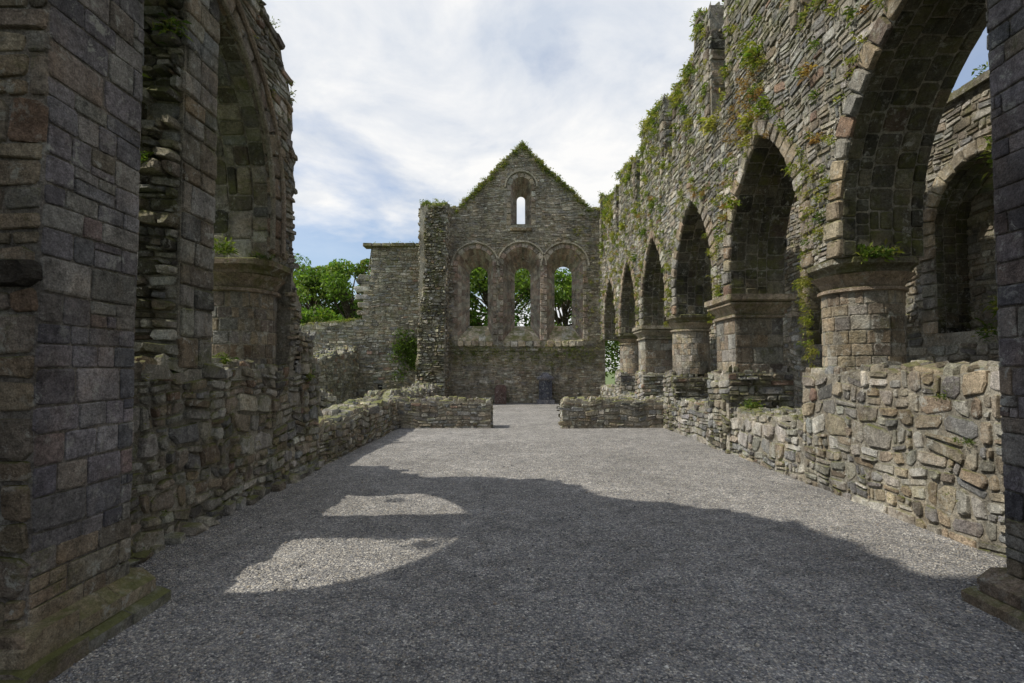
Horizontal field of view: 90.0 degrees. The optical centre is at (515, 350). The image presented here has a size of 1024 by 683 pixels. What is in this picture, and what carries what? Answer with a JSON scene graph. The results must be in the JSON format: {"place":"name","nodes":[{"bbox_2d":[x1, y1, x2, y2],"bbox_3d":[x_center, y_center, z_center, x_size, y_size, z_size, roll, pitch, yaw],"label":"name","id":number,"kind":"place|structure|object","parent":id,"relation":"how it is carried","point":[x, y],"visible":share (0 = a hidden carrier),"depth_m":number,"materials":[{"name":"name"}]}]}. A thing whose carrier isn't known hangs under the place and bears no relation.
{"place":"outdoors","nodes":[
{"label":"outdoors","id":0,"kind":"place"},
{"bbox_2d":[0,0,170,682],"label":"crossing pier","id":1,"kind":"structure","parent":0,"point":[75,587],"depth_m":2.92,"materials":[{"name":"grey stone"}]},
{"bbox_2d":[386,327,416,381],"bbox_3d":[-5.434,0.218,25.861,2.226,2.861,0.356,0,-2,0],"label":"ivy bush","id":2,"kind":"object","parent":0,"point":[408,352],"visible":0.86,"depth_m":25.84,"materials":[{"name":"green plant"}]},
{"bbox_2d":[48,403,1023,682],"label":"gravel ground","id":3,"kind":"structure","parent":0,"point":[528,423],"depth_m":3.93,"materials":[{"name":"grey gravel"}]},
{"bbox_2d":[128,328,324,566],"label":"base wall","id":4,"kind":"structure","parent":3,"relation":"on","point":[166,404],"depth_m":5.45,"materials":[{"name":"grey stone"}]},
{"bbox_2d":[134,0,219,369],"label":"blocking masonry","id":5,"kind":"object","parent":4,"relation":"on","point":[175,307],"visible":0.46,"depth_m":5.03,"materials":[{"name":"grey stone"}]},
{"bbox_2d":[211,257,290,363],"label":"pier","id":6,"kind":"structure","parent":4,"relation":"on","point":[246,295],"depth_m":6.65,"materials":[{"name":"grey stone"}]},
{"bbox_2d":[214,0,301,369],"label":"wall","id":7,"kind":"structure","parent":4,"relation":"on","point":[255,188],"depth_m":6.72,"materials":[{"name":"grey stone"}]},
{"bbox_2d":[300,242,419,403],"bbox_3d":[-8.038,-1.584,22.010,7.151,8.301,10.134,0,-2,0],"label":"wall masonry","id":8,"kind":"object","parent":3,"relation":"on","point":[352,355],"depth_m":26.03,"materials":[{"name":"grey stone"}]},
{"bbox_2d":[317,382,438,464],"bbox_3d":[-4.042,1.577,15.937,2.043,1.527,15.101,0,-2,0],"label":"wall masonry","id":9,"kind":"object","parent":3,"relation":"on","point":[351,426],"depth_m":11.05,"materials":[{"name":"grey stone"}]},
{"bbox_2d":[415,202,450,396],"bbox_3d":[-3.947,-2.355,24.679,1.565,9.926,2.770,0,-2,0],"label":"wall stub","id":10,"kind":"object","parent":3,"relation":"on","point":[435,327],"depth_m":24.14,"materials":[{"name":"grey stone"}]},
{"bbox_2d":[495,385,505,403],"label":"slab","id":11,"kind":"structure","parent":3,"relation":"on","point":[500,394],"depth_m":24.64,"materials":[{"name":"brown stone"}]},
{"bbox_2d":[448,143,605,403],"bbox_3d":[-0.116,-3.842,25.623,9.109,12.946,1.171,0,-2,0],"label":"gable masonry","id":12,"kind":"object","parent":3,"relation":"on","point":[496,241],"visible":0.77,"depth_m":25.21,"materials":[{"name":"grey stone"}]},
{"bbox_2d":[269,0,988,382],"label":"wall top grass","id":13,"kind":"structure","parent":12,"relation":"on","point":[645,124],"depth_m":18.35,"materials":[{"name":"green plant"}]},
{"bbox_2d":[537,372,554,403],"bbox_3d":[1.460,1.803,24.529,0.840,1.520,0.520,0,-2,0],"label":"memorial stone","id":14,"kind":"object","parent":3,"relation":"on","point":[545,379],"visible":0.99,"depth_m":24.38,"materials":[{"name":"grey stone"}]},
{"bbox_2d":[131,1,1003,554],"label":"weeds","id":15,"kind":"object","parent":3,"relation":"on","point":[221,247],"visible":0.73,"depth_m":5.82,"materials":[{"name":"green plant"}]},
{"bbox_2d":[557,395,663,428],"bbox_3d":[2.692,1.766,14.564,3.018,0.995,0.851,0,-2,0],"label":"wall masonry","id":16,"kind":"object","parent":3,"relation":"on","point":[599,411],"depth_m":14.18,"materials":[{"name":"grey stone"}]},
{"bbox_2d":[600,360,1006,559],"bbox_3d":[4.727,1.338,14.041,1.399,1.839,21.765,0,-2,0],"label":"wall masonry","id":17,"kind":"object","parent":3,"relation":"on","point":[862,418],"depth_m":5.91,"materials":[{"name":"grey stone"}]},
{"bbox_2d":[616,256,918,373],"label":"piers","id":18,"kind":"structure","parent":17,"relation":"on","point":[863,316],"depth_m":9.75,"materials":[{"name":"grey stone"}]},
{"bbox_2d":[599,0,987,340],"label":"wall","id":19,"kind":"structure","parent":18,"relation":"on","point":[881,119],"depth_m":7.92,"materials":[{"name":"grey stone"}]},
{"bbox_2d":[597,0,997,367],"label":"wall plants","id":20,"kind":"object","parent":19,"relation":"attached to","point":[750,53],"depth_m":9.17,"materials":[{"name":"green plant"}]},
{"bbox_2d":[605,372,614,384],"bbox_3d":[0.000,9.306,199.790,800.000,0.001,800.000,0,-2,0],"label":"grass ground","id":21,"kind":"structure","parent":0,"point":[608,380],"depth_m":91.63,"materials":[{"name":"green plant"}]},
{"bbox_2d":[293,253,331,307],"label":"deciduous tree","id":22,"kind":"object","parent":21,"relation":"on","point":[297,258],"visible":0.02,"depth_m":48.60,"materials":[{"name":"green plant"}]},
{"bbox_2d":[300,305,339,323],"bbox_3d":[-14.779,-0.149,36.138,6.222,6.311,6.260,-2,-3,40],"label":"bush","id":23,"kind":"object","parent":21,"relation":"on","point":[319,316],"visible":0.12,"depth_m":35.81,"materials":[{"name":"green plant"}]},
{"bbox_2d":[293,265,356,318],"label":"deciduous tree","id":24,"kind":"object","parent":21,"relation":"on","point":[306,281],"visible":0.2,"depth_m":42.03,"materials":[{"name":"green plant"}]},
{"bbox_2d":[310,258,370,319],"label":"deciduous tree","id":25,"kind":"object","parent":21,"relation":"on","point":[334,275],"visible":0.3,"depth_m":40.86,"materials":[{"name":"green plant"}]},
{"bbox_2d":[391,395,492,427],"bbox_3d":[-2.113,1.767,14.568,2.980,0.964,0.856,0,-2,0],"label":"wall masonry","id":26,"kind":"object","parent":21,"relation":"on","point":[436,411],"depth_m":14.18,"materials":[{"name":"grey stone"}]},
{"bbox_2d":[470,291,479,315],"bbox_3d":[-6.293,-2.474,38.302,7.572,11.107,6.836,0,-2,0],"label":"deciduous tree","id":27,"kind":"object","parent":21,"relation":"on","point":[471,299],"visible":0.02,"depth_m":37.94,"materials":[{"name":"green plant"}]},
{"bbox_2d":[470,267,529,325],"bbox_3d":[-1.604,-2.110,40.104,7.895,10.522,9.520,2,-3,-38],"label":"deciduous tree","id":28,"kind":"object","parent":21,"relation":"on","point":[479,279],"visible":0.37,"depth_m":38.22,"materials":[{"name":"green plant"}]},
{"bbox_2d":[515,268,571,325],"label":"deciduous tree","id":29,"kind":"object","parent":21,"relation":"on","point":[563,297],"visible":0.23,"depth_m":40.80,"materials":[{"name":"green plant"}]},
{"bbox_2d":[605,341,619,379],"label":"hedge row","id":30,"kind":"object","parent":21,"relation":"on","point":[611,355],"visible":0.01,"depth_m":45.94,"materials":[{"name":"green plant"}]},
{"bbox_2d":[605,341,619,354],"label":"deciduous tree","id":31,"kind":"object","parent":21,"relation":"on","point":[613,345],"visible":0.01,"depth_m":44.90,"materials":[{"name":"green plant"}]},
{"bbox_2d":[709,70,999,407],"bbox_3d":[8.552,-1.287,14.020,1.104,7.094,24.205,0,-2,0],"label":"wall masonry","id":32,"kind":"object","parent":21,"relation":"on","point":[951,284],"depth_m":9.82,"materials":[{"name":"grey stone"}]},
{"bbox_2d":[262,0,988,371],"label":"sky","id":33,"kind":"structure","parent":0,"point":[398,104],"materials":[{"name":"white"}]},
{"bbox_2d":[961,0,1023,632],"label":"crossing pier","id":34,"kind":"structure","parent":0,"point":[997,592],"depth_m":3.37,"materials":[{"name":"grey stone"}]}
]}

